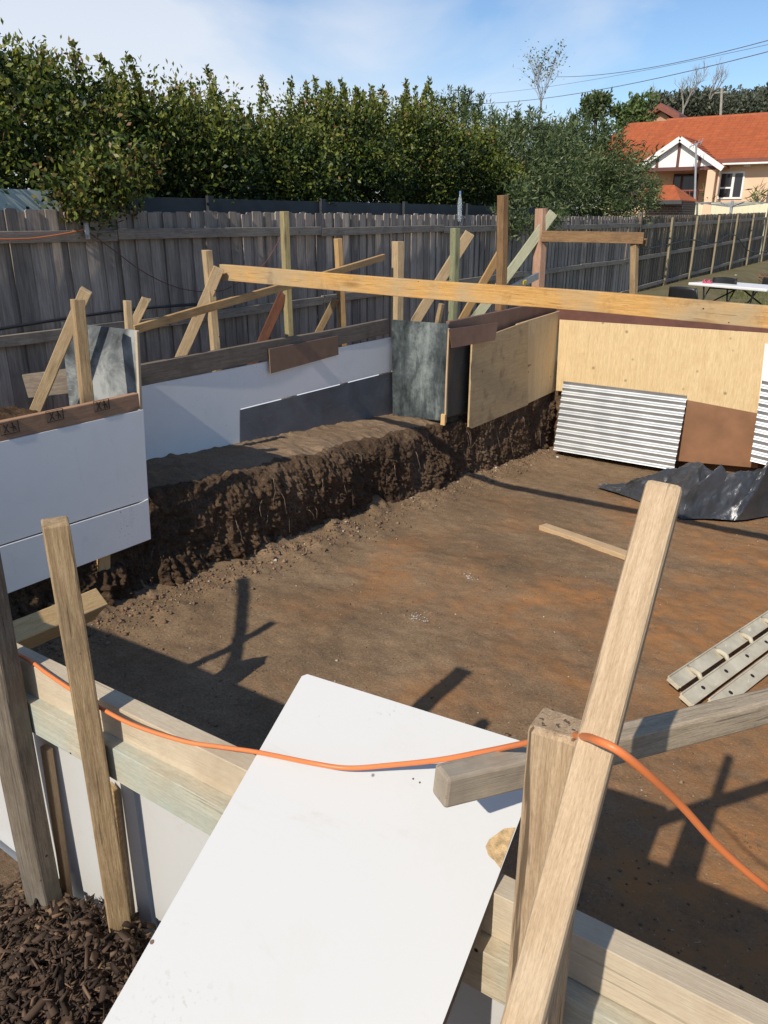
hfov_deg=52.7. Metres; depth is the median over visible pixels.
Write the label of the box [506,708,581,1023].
split post
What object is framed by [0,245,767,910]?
ground
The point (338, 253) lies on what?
stake
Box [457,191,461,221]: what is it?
metal post
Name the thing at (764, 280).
folding chair
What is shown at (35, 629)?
pit brace
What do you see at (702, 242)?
fence cable
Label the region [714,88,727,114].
power pole
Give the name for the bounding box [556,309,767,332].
plank
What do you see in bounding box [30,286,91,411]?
prop
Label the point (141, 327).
thin rail
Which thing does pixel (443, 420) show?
timber stub
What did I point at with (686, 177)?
window
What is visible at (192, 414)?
recess board
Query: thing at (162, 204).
slat fence
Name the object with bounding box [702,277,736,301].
folding chair
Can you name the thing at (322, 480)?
hanging roots
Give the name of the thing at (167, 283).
hanging cord
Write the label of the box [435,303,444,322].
stick
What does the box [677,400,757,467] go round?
hardboard
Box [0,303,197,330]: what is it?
garden hose
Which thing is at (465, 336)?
red flap
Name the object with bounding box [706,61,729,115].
bare tree
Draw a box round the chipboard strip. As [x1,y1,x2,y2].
[110,782,132,919]
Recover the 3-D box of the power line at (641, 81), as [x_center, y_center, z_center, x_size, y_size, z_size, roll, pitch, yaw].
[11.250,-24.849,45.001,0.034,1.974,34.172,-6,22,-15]
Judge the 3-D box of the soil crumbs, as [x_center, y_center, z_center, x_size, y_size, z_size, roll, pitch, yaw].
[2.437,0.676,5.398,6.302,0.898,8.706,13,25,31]
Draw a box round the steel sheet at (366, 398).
[240,372,392,442]
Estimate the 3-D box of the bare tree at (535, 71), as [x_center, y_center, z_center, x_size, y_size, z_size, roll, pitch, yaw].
[3.780,-8.620,19.442,1.842,5.808,1.186,-19,28,-41]
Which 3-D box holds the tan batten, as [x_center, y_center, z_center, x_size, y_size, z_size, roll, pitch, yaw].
[-0.873,0.971,2.114,0.038,0.819,0.021,16,26,30]
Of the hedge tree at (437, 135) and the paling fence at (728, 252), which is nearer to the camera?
the hedge tree at (437, 135)
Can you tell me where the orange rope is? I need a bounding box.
[0,229,83,239]
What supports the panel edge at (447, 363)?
attached to the formply sheet at (419, 352)
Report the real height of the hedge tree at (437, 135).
3.712 m
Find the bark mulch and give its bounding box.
[0,870,156,1023]
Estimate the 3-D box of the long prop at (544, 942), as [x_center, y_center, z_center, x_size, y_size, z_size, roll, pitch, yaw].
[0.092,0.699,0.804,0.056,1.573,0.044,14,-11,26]
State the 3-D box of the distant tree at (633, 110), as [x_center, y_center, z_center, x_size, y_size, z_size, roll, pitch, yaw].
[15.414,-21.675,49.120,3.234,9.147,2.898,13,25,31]
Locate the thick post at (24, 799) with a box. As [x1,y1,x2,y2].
[0,553,62,913]
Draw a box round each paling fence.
[0,208,640,410]
[638,212,767,291]
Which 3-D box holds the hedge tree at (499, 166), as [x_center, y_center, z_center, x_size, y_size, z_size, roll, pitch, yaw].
[1.336,-5.091,13.514,2.360,3.425,2.410,13,25,31]
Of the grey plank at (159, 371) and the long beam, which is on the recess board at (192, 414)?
the grey plank at (159, 371)
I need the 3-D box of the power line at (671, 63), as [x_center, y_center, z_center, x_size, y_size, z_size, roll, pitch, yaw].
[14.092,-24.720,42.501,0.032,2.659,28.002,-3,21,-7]
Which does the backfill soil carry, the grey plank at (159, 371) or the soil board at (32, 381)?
the soil board at (32, 381)
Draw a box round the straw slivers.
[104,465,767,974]
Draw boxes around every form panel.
[0,733,156,934]
[139,794,504,1023]
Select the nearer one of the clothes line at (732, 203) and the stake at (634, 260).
the stake at (634, 260)
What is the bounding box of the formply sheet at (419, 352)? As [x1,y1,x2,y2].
[391,319,448,419]
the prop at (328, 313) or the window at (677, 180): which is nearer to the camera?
the prop at (328, 313)
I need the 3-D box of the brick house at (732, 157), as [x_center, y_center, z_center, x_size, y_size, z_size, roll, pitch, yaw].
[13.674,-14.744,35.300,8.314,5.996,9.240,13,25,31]
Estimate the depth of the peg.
4.81 m
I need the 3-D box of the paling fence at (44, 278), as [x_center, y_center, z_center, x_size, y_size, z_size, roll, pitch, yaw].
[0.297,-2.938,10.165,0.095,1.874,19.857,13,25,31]
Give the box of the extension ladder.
[667,611,767,705]
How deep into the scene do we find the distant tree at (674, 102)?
68.82 m
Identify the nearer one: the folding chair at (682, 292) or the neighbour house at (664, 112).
the folding chair at (682, 292)
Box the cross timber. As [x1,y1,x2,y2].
[433,687,767,807]
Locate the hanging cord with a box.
[90,233,280,291]
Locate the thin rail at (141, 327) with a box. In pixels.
[133,254,384,332]
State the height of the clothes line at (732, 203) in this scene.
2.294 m
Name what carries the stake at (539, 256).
on the earth bank
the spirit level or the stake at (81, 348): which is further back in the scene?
the spirit level
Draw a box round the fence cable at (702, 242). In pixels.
[643,234,766,252]
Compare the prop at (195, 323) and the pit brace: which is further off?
the prop at (195, 323)
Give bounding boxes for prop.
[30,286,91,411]
[133,297,150,324]
[175,265,223,356]
[247,292,284,364]
[282,296,338,398]
[379,230,473,374]
[458,246,508,318]
[471,210,556,315]
[500,480,682,1023]
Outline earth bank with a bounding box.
[0,393,555,620]
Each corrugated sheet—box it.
[553,381,686,468]
[750,380,767,464]
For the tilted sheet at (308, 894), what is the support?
on the plank at (639, 977)
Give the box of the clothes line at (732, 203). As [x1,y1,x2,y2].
[695,201,767,213]
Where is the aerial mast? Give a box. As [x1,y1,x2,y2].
[689,139,702,198]
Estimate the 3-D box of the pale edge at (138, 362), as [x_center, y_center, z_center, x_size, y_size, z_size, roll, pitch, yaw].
[-1.528,-0.844,4.833,0.028,0.571,0.023,19,27,29]
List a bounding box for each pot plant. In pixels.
[702,183,719,201]
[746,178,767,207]
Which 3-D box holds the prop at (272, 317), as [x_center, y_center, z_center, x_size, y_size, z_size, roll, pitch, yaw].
[-1.220,-1.440,7.306,0.095,1.382,0.041,21,29,-20]
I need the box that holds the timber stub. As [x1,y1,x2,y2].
[440,414,445,425]
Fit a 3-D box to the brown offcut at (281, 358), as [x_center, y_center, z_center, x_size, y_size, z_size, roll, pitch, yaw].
[-0.716,-1.449,7.091,0.008,0.214,0.987,13,25,31]
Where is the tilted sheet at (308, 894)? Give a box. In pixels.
[103,674,522,1023]
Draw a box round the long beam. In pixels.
[218,264,767,328]
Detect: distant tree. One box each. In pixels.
[578,88,616,199]
[607,87,660,131]
[642,89,688,113]
[671,82,749,116]
[733,87,767,113]
[741,82,767,111]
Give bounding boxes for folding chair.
[668,286,697,298]
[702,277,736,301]
[745,277,767,304]
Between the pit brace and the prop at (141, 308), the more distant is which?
the prop at (141, 308)
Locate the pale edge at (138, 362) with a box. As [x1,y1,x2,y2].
[135,330,142,409]
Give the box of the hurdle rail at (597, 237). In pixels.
[541,231,644,243]
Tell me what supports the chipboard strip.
attached to the form panel at (85, 876)
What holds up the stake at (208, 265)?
on the earth bank
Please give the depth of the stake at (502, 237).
8.66 m
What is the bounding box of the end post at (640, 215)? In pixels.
[637,213,643,247]
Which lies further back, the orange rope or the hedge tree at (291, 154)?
the hedge tree at (291, 154)
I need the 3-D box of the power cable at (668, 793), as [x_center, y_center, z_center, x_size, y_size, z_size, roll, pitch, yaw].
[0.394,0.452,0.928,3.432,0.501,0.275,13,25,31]
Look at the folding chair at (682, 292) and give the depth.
10.83 m
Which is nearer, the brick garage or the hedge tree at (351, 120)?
the hedge tree at (351, 120)
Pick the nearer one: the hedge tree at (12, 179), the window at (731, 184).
the hedge tree at (12, 179)
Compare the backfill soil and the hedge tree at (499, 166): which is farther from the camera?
the hedge tree at (499, 166)
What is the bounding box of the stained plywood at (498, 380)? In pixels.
[467,321,527,428]
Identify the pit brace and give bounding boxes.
[13,588,107,648]
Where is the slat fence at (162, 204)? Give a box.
[66,196,550,336]
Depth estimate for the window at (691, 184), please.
33.33 m
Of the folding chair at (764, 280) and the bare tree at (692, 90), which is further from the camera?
the bare tree at (692, 90)
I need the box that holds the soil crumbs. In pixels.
[31,449,767,987]
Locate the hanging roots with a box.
[38,407,540,594]
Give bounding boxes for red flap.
[449,323,497,347]
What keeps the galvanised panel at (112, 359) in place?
on the ground at (10, 865)
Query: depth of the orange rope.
5.79 m
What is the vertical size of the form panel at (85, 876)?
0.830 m
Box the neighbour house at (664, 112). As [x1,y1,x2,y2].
[648,103,686,120]
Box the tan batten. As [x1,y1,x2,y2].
[40,744,73,900]
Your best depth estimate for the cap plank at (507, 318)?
8.82 m
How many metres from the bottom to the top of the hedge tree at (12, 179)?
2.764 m
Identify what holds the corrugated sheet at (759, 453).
on the pit floor
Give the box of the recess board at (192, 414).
[142,337,391,459]
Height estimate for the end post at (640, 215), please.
2.050 m
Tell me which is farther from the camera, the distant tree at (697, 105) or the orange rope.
the distant tree at (697, 105)
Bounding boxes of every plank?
[0,392,139,440]
[17,643,767,1023]
[25,691,655,1023]
[141,319,387,385]
[446,306,554,331]
[539,523,626,559]
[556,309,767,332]
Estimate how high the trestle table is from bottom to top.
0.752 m
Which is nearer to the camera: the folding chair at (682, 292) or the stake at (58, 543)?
the stake at (58, 543)
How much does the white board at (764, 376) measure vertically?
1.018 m
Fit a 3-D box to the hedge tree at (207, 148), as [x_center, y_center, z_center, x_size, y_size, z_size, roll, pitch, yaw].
[-2.306,-3.117,8.539,2.536,3.266,2.681,13,25,31]
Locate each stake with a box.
[41,516,132,938]
[70,299,94,516]
[123,300,132,329]
[201,250,221,371]
[280,211,296,396]
[334,238,347,384]
[391,241,403,371]
[448,228,459,320]
[495,195,508,310]
[532,208,547,286]
[629,244,638,293]
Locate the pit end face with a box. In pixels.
[551,391,764,473]
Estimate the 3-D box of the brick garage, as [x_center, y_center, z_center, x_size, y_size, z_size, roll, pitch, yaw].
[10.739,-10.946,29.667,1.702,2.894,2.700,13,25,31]
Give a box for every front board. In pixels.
[0,409,147,544]
[0,499,150,592]
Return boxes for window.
[673,174,682,188]
[681,174,691,193]
[688,174,698,196]
[717,171,745,198]
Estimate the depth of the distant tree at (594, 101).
44.60 m
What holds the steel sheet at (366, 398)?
attached to the recess board at (192, 414)
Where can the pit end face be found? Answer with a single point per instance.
(556, 395)
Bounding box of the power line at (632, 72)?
[435,44,767,96]
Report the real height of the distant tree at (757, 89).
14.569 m
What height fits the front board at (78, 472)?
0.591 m
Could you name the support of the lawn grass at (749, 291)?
on the ground at (10, 865)
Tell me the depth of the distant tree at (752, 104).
73.71 m
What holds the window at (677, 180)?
in the brick house at (732, 157)
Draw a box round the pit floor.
[32,446,767,1002]
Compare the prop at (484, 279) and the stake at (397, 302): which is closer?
the stake at (397, 302)
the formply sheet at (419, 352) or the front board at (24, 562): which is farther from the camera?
the formply sheet at (419, 352)
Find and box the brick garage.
[634,185,697,266]
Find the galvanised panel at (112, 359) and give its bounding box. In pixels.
[61,322,138,419]
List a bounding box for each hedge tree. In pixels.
[0,18,180,238]
[0,88,43,208]
[30,52,279,202]
[178,92,364,215]
[247,74,433,203]
[333,76,488,205]
[412,103,531,205]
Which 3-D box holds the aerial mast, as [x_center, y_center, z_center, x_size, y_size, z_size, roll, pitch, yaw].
[12.002,-12.195,30.541,0.514,4.611,0.316,13,25,31]
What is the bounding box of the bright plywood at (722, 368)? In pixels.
[556,320,767,412]
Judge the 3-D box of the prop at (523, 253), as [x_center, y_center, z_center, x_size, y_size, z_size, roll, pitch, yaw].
[1.464,-2.900,10.159,0.130,2.377,0.043,33,14,-19]
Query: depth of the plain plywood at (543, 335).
9.79 m
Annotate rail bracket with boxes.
[83,223,89,238]
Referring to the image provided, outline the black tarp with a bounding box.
[597,461,767,519]
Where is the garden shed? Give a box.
[0,189,60,211]
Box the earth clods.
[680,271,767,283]
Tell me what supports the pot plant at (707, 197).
on the ground at (10, 865)
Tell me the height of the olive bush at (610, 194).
4.131 m
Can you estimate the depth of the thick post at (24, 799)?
1.91 m
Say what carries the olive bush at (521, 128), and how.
on the ground at (10, 865)
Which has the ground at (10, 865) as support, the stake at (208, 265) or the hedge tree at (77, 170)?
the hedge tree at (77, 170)
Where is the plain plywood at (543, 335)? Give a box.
[516,311,559,402]
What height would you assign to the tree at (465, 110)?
4.447 m
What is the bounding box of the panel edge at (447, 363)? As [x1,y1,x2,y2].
[444,328,449,421]
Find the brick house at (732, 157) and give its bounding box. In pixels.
[578,112,767,261]
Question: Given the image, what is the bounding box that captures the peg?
[95,511,109,571]
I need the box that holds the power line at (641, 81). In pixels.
[486,51,767,103]
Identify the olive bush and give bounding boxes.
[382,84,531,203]
[448,100,602,243]
[501,105,666,277]
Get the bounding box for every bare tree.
[513,39,574,113]
[646,81,662,106]
[674,59,710,113]
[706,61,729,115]
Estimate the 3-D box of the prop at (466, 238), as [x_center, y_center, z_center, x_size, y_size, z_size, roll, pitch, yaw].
[0.395,-2.161,8.500,0.121,1.987,0.044,24,25,-19]
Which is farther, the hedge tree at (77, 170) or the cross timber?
the hedge tree at (77, 170)
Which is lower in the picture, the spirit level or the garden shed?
the spirit level
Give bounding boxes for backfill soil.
[0,406,156,505]
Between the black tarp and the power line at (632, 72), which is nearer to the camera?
the black tarp
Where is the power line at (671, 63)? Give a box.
[565,40,767,76]
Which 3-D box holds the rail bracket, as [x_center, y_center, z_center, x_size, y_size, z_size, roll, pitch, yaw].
[-2.331,-2.203,6.080,0.012,0.120,0.040,13,25,31]
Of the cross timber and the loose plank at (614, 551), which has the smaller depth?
the cross timber
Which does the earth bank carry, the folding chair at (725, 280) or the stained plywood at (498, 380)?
the stained plywood at (498, 380)
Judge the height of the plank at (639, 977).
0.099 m
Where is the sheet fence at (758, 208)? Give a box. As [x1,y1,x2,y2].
[695,202,767,261]
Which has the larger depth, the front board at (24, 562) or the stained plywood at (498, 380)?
the stained plywood at (498, 380)
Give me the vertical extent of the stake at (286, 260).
2.052 m
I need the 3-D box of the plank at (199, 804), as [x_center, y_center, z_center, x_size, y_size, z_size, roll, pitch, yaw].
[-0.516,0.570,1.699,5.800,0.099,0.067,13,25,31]
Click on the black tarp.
(719, 492)
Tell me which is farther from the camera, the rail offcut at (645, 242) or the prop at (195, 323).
the rail offcut at (645, 242)
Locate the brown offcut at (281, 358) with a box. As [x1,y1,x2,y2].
[269,336,338,373]
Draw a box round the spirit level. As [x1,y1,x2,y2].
[511,272,538,285]
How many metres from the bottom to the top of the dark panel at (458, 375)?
0.990 m
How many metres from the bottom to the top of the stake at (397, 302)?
1.768 m
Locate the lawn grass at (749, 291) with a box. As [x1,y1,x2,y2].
[717,280,767,304]
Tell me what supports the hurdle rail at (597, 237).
attached to the stake at (539, 256)
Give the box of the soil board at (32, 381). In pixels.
[22,369,67,397]
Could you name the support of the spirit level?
attached to the stake at (502, 237)
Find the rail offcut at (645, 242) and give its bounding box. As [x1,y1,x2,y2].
[639,238,646,245]
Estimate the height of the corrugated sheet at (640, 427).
0.894 m
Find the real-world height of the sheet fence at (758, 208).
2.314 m
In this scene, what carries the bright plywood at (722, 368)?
attached to the plank at (575, 315)
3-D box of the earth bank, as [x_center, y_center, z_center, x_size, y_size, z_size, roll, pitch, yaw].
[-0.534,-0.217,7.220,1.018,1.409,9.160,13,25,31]
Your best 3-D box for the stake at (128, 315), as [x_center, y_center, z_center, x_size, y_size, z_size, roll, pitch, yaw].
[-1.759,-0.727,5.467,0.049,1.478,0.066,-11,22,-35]
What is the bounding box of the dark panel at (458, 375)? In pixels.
[448,325,474,416]
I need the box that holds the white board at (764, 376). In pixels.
[758,344,767,403]
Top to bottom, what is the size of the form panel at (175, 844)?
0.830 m
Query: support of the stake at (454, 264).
on the earth bank
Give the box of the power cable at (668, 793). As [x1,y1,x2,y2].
[18,653,767,893]
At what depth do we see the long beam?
4.93 m
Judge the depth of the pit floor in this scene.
4.70 m
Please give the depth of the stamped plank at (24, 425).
4.36 m
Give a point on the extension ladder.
(701, 688)
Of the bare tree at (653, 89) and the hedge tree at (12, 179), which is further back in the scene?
the bare tree at (653, 89)
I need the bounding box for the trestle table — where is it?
[688,281,767,304]

